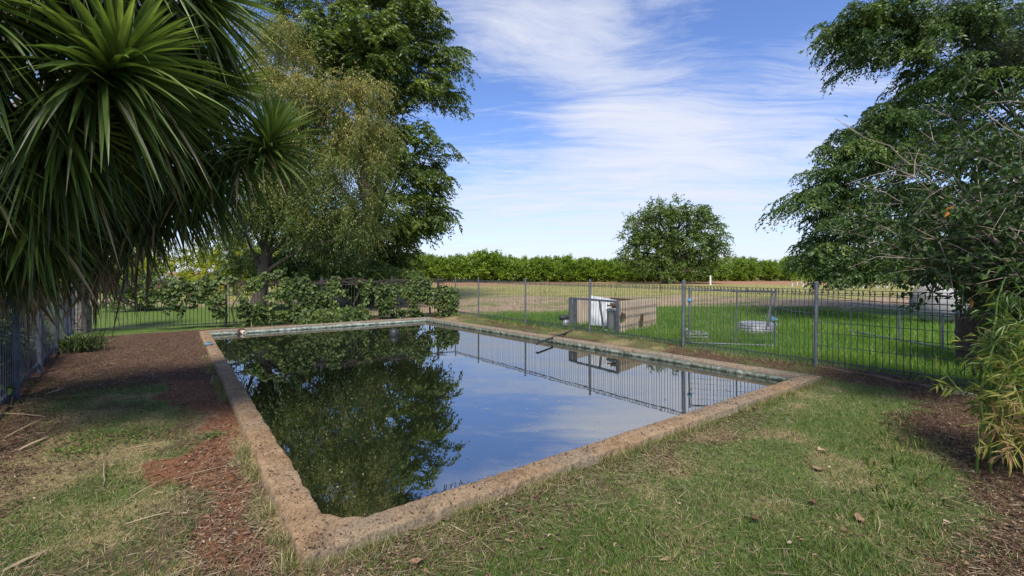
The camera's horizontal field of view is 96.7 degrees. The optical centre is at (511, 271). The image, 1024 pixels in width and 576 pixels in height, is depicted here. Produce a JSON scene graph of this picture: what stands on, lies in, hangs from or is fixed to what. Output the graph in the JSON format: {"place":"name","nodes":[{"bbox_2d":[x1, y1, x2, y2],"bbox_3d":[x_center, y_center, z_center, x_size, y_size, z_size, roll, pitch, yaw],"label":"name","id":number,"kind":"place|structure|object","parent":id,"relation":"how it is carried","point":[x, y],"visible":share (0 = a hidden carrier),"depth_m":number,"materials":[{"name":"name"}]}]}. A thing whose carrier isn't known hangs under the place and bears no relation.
{"place":"outdoors","nodes":[
{"label":"outdoors","id":0,"kind":"place"},
{"bbox_2d":[0,272,1023,575],"bbox_3d":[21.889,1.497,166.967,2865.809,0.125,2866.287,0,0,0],"label":"ground","id":1,"kind":"structure","parent":0,"point":[198,314],"depth_m":3.72,"materials":[{"name":"green plant"}]},
{"bbox_2d":[1,313,39,394],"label":"dark shrub","id":2,"kind":"object","parent":1,"relation":"on","point":[10,389],"visible":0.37,"depth_m":5.71,"materials":[{"name":"green plant"}]},
{"bbox_2d":[2,413,45,416],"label":"fallen yucca leaf","id":3,"kind":"object","parent":1,"relation":"on","point":[23,414],"visible":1,"depth_m":4.63,"materials":[{"name":"plant"}]},
{"bbox_2d":[4,417,44,437],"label":"fallen yucca leaf","id":4,"kind":"object","parent":1,"relation":"on","point":[23,427],"visible":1,"depth_m":4.27,"materials":[{"name":"plant"}]},
{"bbox_2d":[2,550,48,571],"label":"fallen yucca leaf","id":5,"kind":"object","parent":1,"relation":"on","point":[20,561],"visible":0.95,"depth_m":2.35,"materials":[{"name":"plant"}]},
{"bbox_2d":[1,294,57,374],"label":"dark shrub","id":6,"kind":"object","parent":1,"relation":"on","point":[21,341],"visible":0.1,"depth_m":6.85,"materials":[{"name":"green plant"}]},
{"bbox_2d":[18,436,48,449],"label":"fallen yucca leaf","id":7,"kind":"object","parent":1,"relation":"on","point":[32,442],"visible":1,"depth_m":3.93,"materials":[{"name":"plant"}]},
{"bbox_2d":[0,283,74,409],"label":"slat fence","id":8,"kind":"object","parent":1,"relation":"on","point":[42,357],"visible":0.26,"depth_m":5.91,"materials":[{"name":"grey metal"}]},
{"bbox_2d":[36,441,123,461],"bbox_3d":[-3.564,1.469,3.758,0.771,0.061,0.428,0,0,0],"label":"clover patch","id":9,"kind":"object","parent":1,"relation":"on","point":[74,447],"visible":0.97,"depth_m":3.75,"materials":[{"name":"green plant"}]},
{"bbox_2d":[54,328,121,353],"bbox_3d":[-8.170,1.312,8.701,1.246,0.532,1.257,0,0,45],"label":"strappy plant","id":10,"kind":"object","parent":1,"relation":"on","point":[78,344],"visible":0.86,"depth_m":8.58,"materials":[{"name":"green plant"}]},
{"bbox_2d":[75,250,130,332],"bbox_3d":[-10.368,-0.204,11.279,1.705,3.641,1.752,0,0,0],"label":"yucca","id":11,"kind":"object","parent":1,"relation":"on","point":[88,316],"depth_m":11.23,"materials":[{"name":"plant"}]},
{"bbox_2d":[9,416,201,466],"bbox_3d":[-3.557,1.479,4.059,1.559,0.066,1.181,0,0,-30],"label":"clover patch","id":12,"kind":"object","parent":1,"relation":"on","point":[103,439],"visible":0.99,"depth_m":4.07,"materials":[{"name":"green plant"}]},
{"bbox_2d":[112,247,156,283],"bbox_3d":[-27.467,-0.303,32.809,4.661,3.755,3.600,0,0,0],"label":"lime shrub","id":13,"kind":"object","parent":1,"relation":"on","point":[139,266],"visible":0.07,"depth_m":32.01,"materials":[{"name":"green plant"}]},
{"bbox_2d":[120,444,153,450],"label":"fallen yucca leaf","id":14,"kind":"object","parent":1,"relation":"on","point":[136,447],"visible":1,"depth_m":3.85,"materials":[{"name":"plant"}]},
{"bbox_2d":[98,264,183,311],"bbox_3d":[-14.451,0.626,17.693,2.855,1.851,3.130,0,0,39],"label":"shrub","id":15,"kind":"object","parent":1,"relation":"on","point":[131,297],"visible":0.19,"depth_m":17.30,"materials":[{"name":"green plant"}]},
{"bbox_2d":[125,478,164,500],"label":"fallen yucca leaf","id":16,"kind":"object","parent":1,"relation":"on","point":[144,489],"visible":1,"depth_m":3.11,"materials":[{"name":"plant"}]},
{"bbox_2d":[126,512,169,524],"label":"fallen yucca leaf","id":17,"kind":"object","parent":1,"relation":"on","point":[147,517],"visible":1,"depth_m":2.73,"materials":[{"name":"plant"}]},
{"bbox_2d":[0,0,339,370],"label":"giant yucca","id":18,"kind":"object","parent":1,"relation":"on","point":[114,114],"visible":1,"depth_m":3.85,"materials":[{"name":"green plant"}]},
{"bbox_2d":[139,237,227,293],"bbox_3d":[-21.914,-0.443,31.162,5.909,4.054,3.496,0,0,-10],"label":"lime shrub","id":19,"kind":"object","parent":1,"relation":"on","point":[186,275],"visible":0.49,"depth_m":30.82,"materials":[{"name":"green plant"}]},
{"bbox_2d":[173,466,223,479],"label":"fallen yucca leaf","id":20,"kind":"object","parent":1,"relation":"on","point":[198,472],"visible":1,"depth_m":3.37,"materials":[{"name":"plant"}]},
{"bbox_2d":[197,429,226,439],"bbox_3d":[-2.732,1.483,4.142,0.267,0.046,0.248,0,0,0],"label":"clover patch","id":21,"kind":"object","parent":1,"relation":"on","point":[209,435],"visible":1,"depth_m":4.15,"materials":[{"name":"green plant"}]},
{"bbox_2d":[201,232,276,295],"bbox_3d":[-16.761,-0.521,28.537,4.683,4.245,3.308,0,0,0],"label":"lime shrub","id":22,"kind":"object","parent":1,"relation":"on","point":[215,252],"visible":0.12,"depth_m":28.09,"materials":[{"name":"green plant"}]},
{"bbox_2d":[75,276,454,331],"bbox_3d":[-6.242,0.880,13.319,9.850,1.440,0.055,0,0,-30],"label":"bar fence","id":23,"kind":"object","parent":1,"relation":"on","point":[225,322],"visible":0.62,"depth_m":12.37,"materials":[{"name":"grey metal"}]},
{"bbox_2d":[255,240,280,293],"bbox_3d":[-16.036,-0.763,30.705,5.127,4.693,3.570,0,0,31],"label":"lime shrub","id":24,"kind":"object","parent":1,"relation":"on","point":[278,285],"visible":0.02,"depth_m":29.88,"materials":[{"name":"green plant"}]},
{"bbox_2d":[100,267,459,326],"bbox_3d":[-5.873,0.763,12.917,9.956,1.762,1.290,0,0,-30],"label":"fence vine","id":25,"kind":"object","parent":1,"relation":"on","point":[299,289],"visible":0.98,"depth_m":13.06,"materials":[{"name":"green plant"}]},
{"bbox_2d":[187,0,415,306],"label":"drooping tree","id":26,"kind":"object","parent":1,"relation":"on","point":[306,217],"visible":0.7,"depth_m":16.16,"materials":[{"name":"green plant"}]},
{"bbox_2d":[210,0,480,306],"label":"evergreen tree","id":27,"kind":"object","parent":1,"relation":"on","point":[383,41],"visible":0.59,"depth_m":21.01,"materials":[{"name":"green plant"}]},
{"bbox_2d":[409,558,422,564],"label":"fallen leaf","id":28,"kind":"object","parent":1,"relation":"on","point":[415,559],"visible":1,"depth_m":2.34,"materials":[{"name":"beige plant"}]},
{"bbox_2d":[400,282,432,314],"bbox_3d":[-3.208,0.970,15.100,1.162,1.260,0.163,0,0,-23],"label":"corner strut","id":29,"kind":"object","parent":1,"relation":"on","point":[418,301],"visible":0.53,"depth_m":15.31,"materials":[{"name":"metal"}]},
{"bbox_2d":[409,249,435,275],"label":"citrus tree","id":30,"kind":"object","parent":1,"relation":"on","point":[423,264],"visible":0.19,"depth_m":60.72,"materials":[{"name":"green plant"}]},
{"bbox_2d":[421,253,443,280],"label":"citrus tree","id":31,"kind":"object","parent":1,"relation":"on","point":[428,269],"visible":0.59,"depth_m":61.12,"materials":[{"name":"green plant"}]},
{"bbox_2d":[427,255,454,280],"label":"citrus tree","id":32,"kind":"object","parent":1,"relation":"on","point":[445,264],"visible":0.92,"depth_m":61.12,"materials":[{"name":"green plant"}]},
{"bbox_2d":[449,257,468,281],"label":"citrus tree","id":33,"kind":"object","parent":1,"relation":"on","point":[456,266],"visible":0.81,"depth_m":61.47,"materials":[{"name":"green plant"}]},
{"bbox_2d":[451,252,471,270],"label":"citrus tree","id":34,"kind":"object","parent":1,"relation":"on","point":[457,255],"visible":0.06,"depth_m":67.20,"materials":[{"name":"green plant"}]},
{"bbox_2d":[459,255,478,281],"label":"citrus tree","id":35,"kind":"object","parent":1,"relation":"on","point":[466,261],"visible":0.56,"depth_m":61.83,"materials":[{"name":"green plant"}]},
{"bbox_2d":[465,249,493,281],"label":"citrus tree","id":36,"kind":"object","parent":1,"relation":"on","point":[476,255],"visible":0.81,"depth_m":61.44,"materials":[{"name":"green plant"}]},
{"bbox_2d":[476,248,511,281],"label":"citrus tree","id":37,"kind":"object","parent":1,"relation":"on","point":[495,258],"visible":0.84,"depth_m":61.63,"materials":[{"name":"green plant"}]},
{"bbox_2d":[90,284,918,327],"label":"field grass","id":38,"kind":"structure","parent":1,"relation":"on","point":[632,296],"depth_m":27.87,"materials":[{"name":"plant"}]},
{"bbox_2d":[497,258,515,281],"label":"citrus tree","id":39,"kind":"object","parent":1,"relation":"on","point":[506,278],"visible":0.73,"depth_m":61.96,"materials":[{"name":"green plant"}]},
{"bbox_2d":[199,317,821,567],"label":"swimming pool","id":40,"kind":"structure","parent":1,"relation":"on","point":[436,510],"depth_m":3.53,"materials":[{"name":"beige concrete"}]},
{"bbox_2d":[212,321,781,517],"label":"pool water","id":41,"kind":"structure","parent":40,"relation":"in","point":[374,445],"depth_m":5.53,"materials":[{"name":"blue liquid"}]},
{"bbox_2d":[389,328,398,335],"bbox_3d":[-2.875,1.505,11.109,0.240,0.240,0.240,0,0,0],"label":"float ball","id":42,"kind":"object","parent":41,"relation":"on","point":[394,332],"visible":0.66,"depth_m":11.03,"materials":[{"name":"grey plastic"}]},
{"bbox_2d":[225,328,743,496],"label":"floating leaf litter","id":43,"kind":"object","parent":41,"relation":"on","point":[422,407],"visible":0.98,"depth_m":5.81,"materials":[{"name":"brown plant"}]},
{"bbox_2d":[202,318,815,551],"bbox_3d":[-1.687,1.434,8.649,6.624,0.038,10.931,0,0,-37],"label":"coping grit","id":44,"kind":"object","parent":40,"relation":"on","point":[416,499],"visible":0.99,"depth_m":3.35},
{"bbox_2d":[536,325,583,344],"bbox_3d":[1.182,1.435,10.533,0.044,0.114,2.994,0,0,27],"label":"suction pipe","id":45,"kind":"object","parent":40,"relation":"on","point":[544,340],"visible":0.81,"depth_m":10.16,"materials":[{"name":"black plastic"}]},
{"bbox_2d":[504,256,518,278],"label":"citrus tree","id":46,"kind":"object","parent":1,"relation":"on","point":[512,259],"visible":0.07,"depth_m":67.65,"materials":[{"name":"green plant"}]},
{"bbox_2d":[0,317,1023,575],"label":"leaf litter","id":47,"kind":"object","parent":1,"relation":"on","point":[966,567],"visible":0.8,"depth_m":3.07,"materials":[{"name":"brown plant"}]},
{"bbox_2d":[0,347,1023,575],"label":"straw","id":48,"kind":"object","parent":1,"relation":"on","point":[496,509],"visible":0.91,"depth_m":2.71,"materials":[{"name":"beige plant"}]},
{"bbox_2d":[509,257,531,281],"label":"citrus tree","id":49,"kind":"object","parent":1,"relation":"on","point":[518,277],"visible":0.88,"depth_m":62.17,"materials":[{"name":"green plant"}]},
{"bbox_2d":[514,255,530,280],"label":"citrus tree","id":50,"kind":"object","parent":1,"relation":"on","point":[525,258],"visible":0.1,"depth_m":68.06,"materials":[{"name":"green plant"}]},
{"bbox_2d":[522,257,542,281],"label":"citrus tree","id":51,"kind":"object","parent":1,"relation":"on","point":[529,267],"visible":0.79,"depth_m":62.38,"materials":[{"name":"green plant"}]},
{"bbox_2d":[533,255,556,281],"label":"citrus tree","id":52,"kind":"object","parent":1,"relation":"on","point":[543,263],"visible":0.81,"depth_m":62.55,"materials":[{"name":"green plant"}]},
{"bbox_2d":[541,255,558,280],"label":"citrus tree","id":53,"kind":"object","parent":1,"relation":"on","point":[553,259],"visible":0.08,"depth_m":68.16,"materials":[{"name":"green plant"}]},
{"bbox_2d":[545,260,565,281],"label":"citrus tree","id":54,"kind":"object","parent":1,"relation":"on","point":[558,265],"visible":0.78,"depth_m":62.75,"materials":[{"name":"green plant"}]},
{"bbox_2d":[555,255,564,280],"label":"citrus tree","id":55,"kind":"object","parent":1,"relation":"on","point":[559,259],"visible":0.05,"depth_m":68.01,"materials":[{"name":"green plant"}]},
{"bbox_2d":[560,315,568,325],"bbox_3d":[1.423,1.338,12.317,0.308,0.325,0.240,0,0,0],"label":"pool pump","id":56,"kind":"object","parent":1,"relation":"on","point":[566,318],"visible":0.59,"depth_m":12.24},
{"bbox_2d":[555,252,584,281],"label":"citrus tree","id":57,"kind":"object","parent":1,"relation":"on","point":[568,266],"visible":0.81,"depth_m":62.74,"materials":[{"name":"green plant"}]},
{"bbox_2d":[570,257,592,281],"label":"citrus tree","id":58,"kind":"object","parent":1,"relation":"on","point":[581,261],"visible":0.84,"depth_m":63.20,"materials":[{"name":"green plant"}]},
{"bbox_2d":[582,258,605,281],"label":"citrus tree","id":59,"kind":"object","parent":1,"relation":"on","point":[593,270],"visible":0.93,"depth_m":63.23,"materials":[{"name":"green plant"}]},
{"bbox_2d":[197,315,995,575],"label":"edge grass","id":60,"kind":"structure","parent":1,"relation":"on","point":[531,489],"depth_m":3.47,"materials":[{"name":"green plant"}]},
{"bbox_2d":[595,258,618,281],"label":"citrus tree","id":61,"kind":"object","parent":1,"relation":"on","point":[607,275],"visible":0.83,"depth_m":63.19,"materials":[{"name":"green plant"}]},
{"bbox_2d":[602,303,615,331],"bbox_3d":[2.510,1.125,11.214,0.380,0.739,0.500,0,0,-32],"label":"filter tank","id":62,"kind":"object","parent":1,"relation":"on","point":[608,310],"visible":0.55,"depth_m":11.08,"materials":[{"name":"metal"}]},
{"bbox_2d":[569,296,655,332],"bbox_3d":[2.747,1.098,12.302,1.774,0.815,2.682,0,0,42],"label":"pump shelter","id":63,"kind":"object","parent":1,"relation":"on","point":[649,309],"visible":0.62,"depth_m":11.92,"materials":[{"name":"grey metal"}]},
{"bbox_2d":[591,296,612,325],"bbox_3d":[2.345,1.015,11.678,0.790,0.770,0.084,0,0,44],"label":"roofing sheet","id":64,"kind":"object","parent":63,"relation":"in","point":[595,314],"visible":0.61,"depth_m":11.78,"materials":[{"name":"white metal"}]},
{"bbox_2d":[610,261,627,281],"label":"citrus tree","id":65,"kind":"object","parent":1,"relation":"on","point":[621,274],"visible":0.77,"depth_m":63.47,"materials":[{"name":"green plant"}]},
{"bbox_2d":[621,263,640,281],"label":"citrus tree","id":66,"kind":"object","parent":1,"relation":"on","point":[632,275],"visible":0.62,"depth_m":63.70,"materials":[{"name":"green plant"}]},
{"bbox_2d":[629,266,654,281],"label":"citrus tree","id":67,"kind":"object","parent":1,"relation":"on","point":[648,278],"visible":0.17,"depth_m":63.69,"materials":[{"name":"green plant"}]},
{"bbox_2d":[644,259,664,281],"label":"citrus tree","id":68,"kind":"object","parent":1,"relation":"on","point":[658,277],"visible":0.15,"depth_m":64.12,"materials":[{"name":"green plant"}]},
{"bbox_2d":[612,192,738,283],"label":"paddock tree","id":69,"kind":"object","parent":1,"relation":"on","point":[671,250],"visible":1,"depth_m":53.92,"materials":[{"name":"green plant"}]},
{"bbox_2d":[674,260,688,281],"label":"citrus tree","id":70,"kind":"object","parent":1,"relation":"on","point":[680,280],"visible":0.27,"depth_m":64.06,"materials":[{"name":"green plant"}]},
{"bbox_2d":[681,328,707,340],"bbox_3d":[3.916,1.350,9.779,0.465,0.280,0.337,0,0,0],"label":"slatted crate","id":71,"kind":"object","parent":1,"relation":"on","point":[694,336],"visible":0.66,"depth_m":9.62,"materials":[{"name":"wood"}]},
{"bbox_2d":[684,261,706,281],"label":"citrus tree","id":72,"kind":"object","parent":1,"relation":"on","point":[695,279],"visible":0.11,"depth_m":64.18,"materials":[{"name":"green plant"}]},
{"bbox_2d":[697,263,719,281],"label":"citrus tree","id":73,"kind":"object","parent":1,"relation":"on","point":[715,273],"visible":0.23,"depth_m":64.15,"materials":[{"name":"green plant"}]},
{"bbox_2d":[707,263,725,280],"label":"citrus tree","id":74,"kind":"object","parent":1,"relation":"on","point":[719,273],"visible":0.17,"depth_m":69.44,"materials":[{"name":"green plant"}]},
{"bbox_2d":[715,261,732,280],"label":"citrus tree","id":75,"kind":"object","parent":1,"relation":"on","point":[724,277],"visible":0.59,"depth_m":69.29,"materials":[{"name":"green plant"}]},
{"bbox_2d":[455,277,1023,391],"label":"fence","id":76,"kind":"object","parent":1,"relation":"on","point":[468,308],"visible":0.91,"depth_m":7.85,"materials":[{"name":"grey metal"}]},
{"bbox_2d":[726,258,752,280],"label":"citrus tree","id":77,"kind":"object","parent":1,"relation":"on","point":[741,267],"visible":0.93,"depth_m":69.37,"materials":[{"name":"green plant"}]},
{"bbox_2d":[735,256,750,280],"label":"citrus tree","id":78,"kind":"object","parent":1,"relation":"on","point":[743,257],"visible":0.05,"depth_m":74.73,"materials":[{"name":"green plant"}]},
{"bbox_2d":[474,300,1023,391],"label":"paddock grass","id":79,"kind":"structure","parent":1,"relation":"on","point":[832,351],"depth_m":10.26,"materials":[{"name":"green plant"}]},
{"bbox_2d":[687,287,813,346],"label":"gate","id":80,"kind":"structure","parent":1,"relation":"on","point":[769,310],"depth_m":9.07,"materials":[{"name":"grey metal"}]},
{"bbox_2d":[745,256,757,278],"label":"citrus tree","id":81,"kind":"object","parent":1,"relation":"on","point":[751,258],"visible":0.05,"depth_m":81.39,"materials":[{"name":"green plant"}]},
{"bbox_2d":[739,259,765,280],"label":"citrus tree","id":82,"kind":"object","parent":1,"relation":"on","point":[753,275],"visible":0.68,"depth_m":69.39,"materials":[{"name":"green plant"}]},
{"bbox_2d":[737,321,776,333],"bbox_3d":[6.080,1.380,11.336,0.904,0.240,0.904,0,0,0],"label":"stock tub","id":83,"kind":"object","parent":1,"relation":"on","point":[762,326],"visible":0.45,"depth_m":11.04,"materials":[{"name":"silver metal"}]},
{"bbox_2d":[756,260,771,279],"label":"citrus tree","id":84,"kind":"object","parent":1,"relation":"on","point":[759,262],"visible":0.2,"depth_m":75.59,"materials":[{"name":"green plant"}]},
{"bbox_2d":[758,258,782,280],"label":"citrus tree","id":85,"kind":"object","parent":1,"relation":"on","point":[770,270],"visible":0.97,"depth_m":69.30,"materials":[{"name":"green plant"}]},
{"bbox_2d":[774,258,785,279],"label":"citrus tree","id":86,"kind":"object","parent":1,"relation":"on","point":[780,264],"visible":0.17,"depth_m":75.33,"materials":[{"name":"green plant"}]},
{"bbox_2d":[777,261,804,280],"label":"citrus tree","id":87,"kind":"object","parent":1,"relation":"on","point":[785,274],"visible":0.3,"depth_m":69.72,"materials":[{"name":"green plant"}]},
{"bbox_2d":[801,269,819,280],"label":"citrus tree","id":88,"kind":"object","parent":1,"relation":"on","point":[806,277],"visible":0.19,"depth_m":69.98,"materials":[{"name":"green plant"}]},
{"bbox_2d":[855,512,864,522],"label":"fallen leaf","id":89,"kind":"object","parent":1,"relation":"on","point":[861,519],"visible":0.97,"depth_m":2.71,"materials":[{"name":"beige plant"}]},
{"bbox_2d":[821,366,940,389],"bbox_3d":[5.019,1.473,6.313,0.102,0.095,1.415,0,0,-24],"label":"timber edging","id":90,"kind":"object","parent":1,"relation":"on","point":[914,384],"visible":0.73,"depth_m":6.18,"materials":[{"name":"brown wood"}]},
{"bbox_2d":[755,0,1023,293],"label":"weeping tree","id":91,"kind":"object","parent":1,"relation":"on","point":[861,31],"visible":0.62,"depth_m":13.19,"materials":[{"name":"green plant"}]},
{"bbox_2d":[846,396,948,534],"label":"weed sprigs","id":92,"kind":"object","parent":1,"relation":"on","point":[911,482],"visible":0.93,"depth_m":3.47,"materials":[{"name":"green plant"}]},
{"bbox_2d":[850,302,974,352],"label":"bent pipe gate","id":93,"kind":"structure","parent":1,"relation":"on","point":[942,325],"depth_m":8.98,"materials":[{"name":"grey metal"}]},
{"bbox_2d":[825,64,1023,348],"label":"woody shrub","id":94,"kind":"object","parent":1,"relation":"on","point":[965,276],"visible":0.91,"depth_m":4.71,"materials":[{"name":"green plant"}]},
{"bbox_2d":[909,283,988,324],"bbox_3d":[12.470,0.913,13.006,2.060,1.214,1.149,0,0,-18],"label":"storage tank","id":95,"kind":"object","parent":1,"relation":"on","point":[951,300],"visible":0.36,"depth_m":12.56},
{"bbox_2d":[943,387,976,396],"bbox_3d":[5.377,1.470,5.449,0.095,0.107,0.347,0,0,-23],"label":"log","id":96,"kind":"object","parent":1,"relation":"on","point":[959,393],"visible":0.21,"depth_m":5.42,"materials":[{"name":"grey wood"}]},
{"bbox_2d":[928,255,1023,476],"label":"bamboo clump","id":97,"kind":"object","parent":1,"relation":"on","point":[994,374],"visible":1,"depth_m":3.37,"materials":[{"name":"green plant"}]},
{"bbox_2d":[929,0,1023,81],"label":"pine bough","id":98,"kind":"object","parent":1,"relation":"on","point":[1001,59],"visible":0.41,"depth_m":13.40,"materials":[{"name":"green plant"}]},
{"bbox_2d":[935,201,1022,325],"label":"dense bush","id":99,"kind":"object","parent":1,"relation":"on","point":[950,296],"depth_m":6.90,"materials":[{"name":"green plant"}]},
{"bbox_2d":[954,314,1007,368],"bbox_3d":[7.276,1.090,7.077,0.590,0.820,0.590,0,0,0],"label":"steel drum","id":100,"kind":"object","parent":1,"relation":"on","point":[960,325],"visible":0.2,"depth_m":7.00,"materials":[{"name":"black metal"}]},
{"bbox_2d":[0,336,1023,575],"bbox_3d":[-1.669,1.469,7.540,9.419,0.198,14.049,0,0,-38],"label":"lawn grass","id":101,"kind":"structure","parent":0,"point":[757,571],"depth_m":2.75,"materials":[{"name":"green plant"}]},
{"bbox_2d":[9,0,1023,271],"label":"sky","id":102,"kind":"structure","parent":0,"point":[585,112],"materials":[{"name":"blue"}]}
]}

